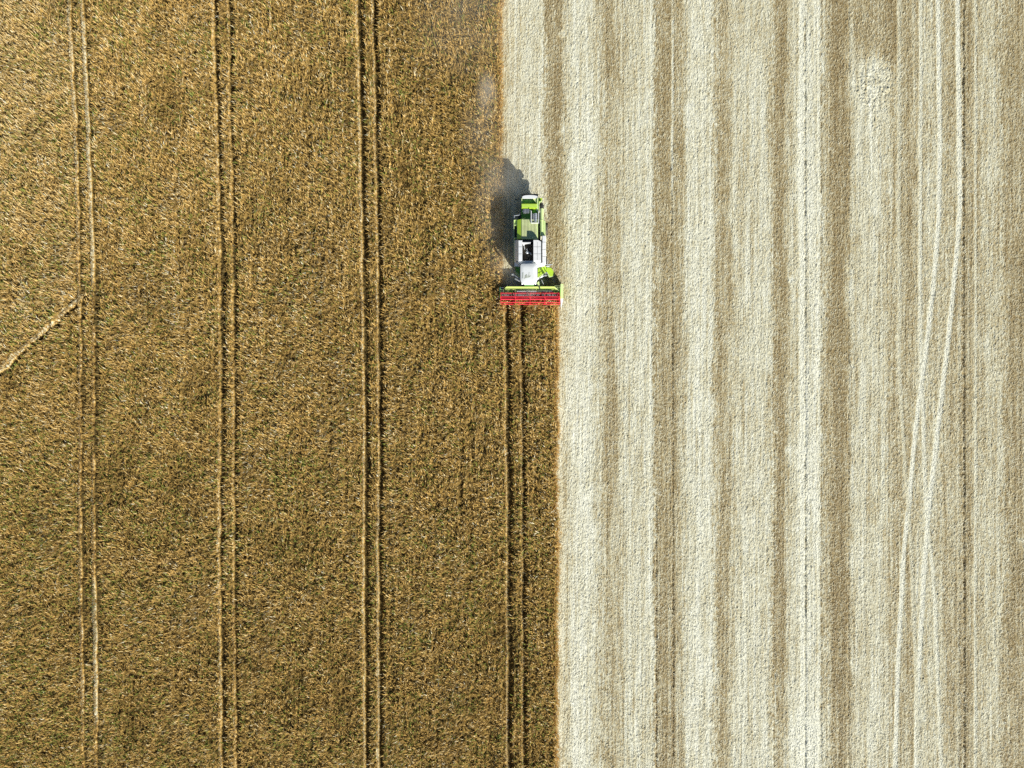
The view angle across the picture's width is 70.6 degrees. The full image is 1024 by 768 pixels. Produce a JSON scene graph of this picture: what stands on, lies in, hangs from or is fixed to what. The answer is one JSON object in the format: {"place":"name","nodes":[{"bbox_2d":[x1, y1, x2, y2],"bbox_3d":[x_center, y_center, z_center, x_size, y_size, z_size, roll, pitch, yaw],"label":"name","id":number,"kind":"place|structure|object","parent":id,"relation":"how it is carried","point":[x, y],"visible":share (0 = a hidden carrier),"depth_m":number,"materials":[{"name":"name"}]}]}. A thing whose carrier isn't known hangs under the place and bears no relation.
{"place":"outdoors","nodes":[
{"label":"outdoors","id":0,"kind":"place"},
{"bbox_2d":[497,0,1023,767],"bbox_3d":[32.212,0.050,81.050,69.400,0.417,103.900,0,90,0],"label":"stubble field","id":1,"kind":"structure","parent":0,"point":[833,586],"depth_m":81.02,"materials":[{"name":"beige plant"}]},
{"bbox_2d":[498,194,562,306],"bbox_3d":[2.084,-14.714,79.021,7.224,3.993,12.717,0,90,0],"label":"combine harvester","id":2,"kind":"object","parent":1,"relation":"on","point":[530,256],"visible":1,"depth_m":78.10,"materials":[{"name":"green paint"}]},
{"label":"ground","id":3,"kind":"structure","parent":0,"visible":0},
{"bbox_2d":[0,0,563,767],"bbox_3d":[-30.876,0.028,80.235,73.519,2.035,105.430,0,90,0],"label":"standing crop","id":4,"kind":"object","parent":3,"relation":"on","point":[278,422],"visible":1,"depth_m":80.23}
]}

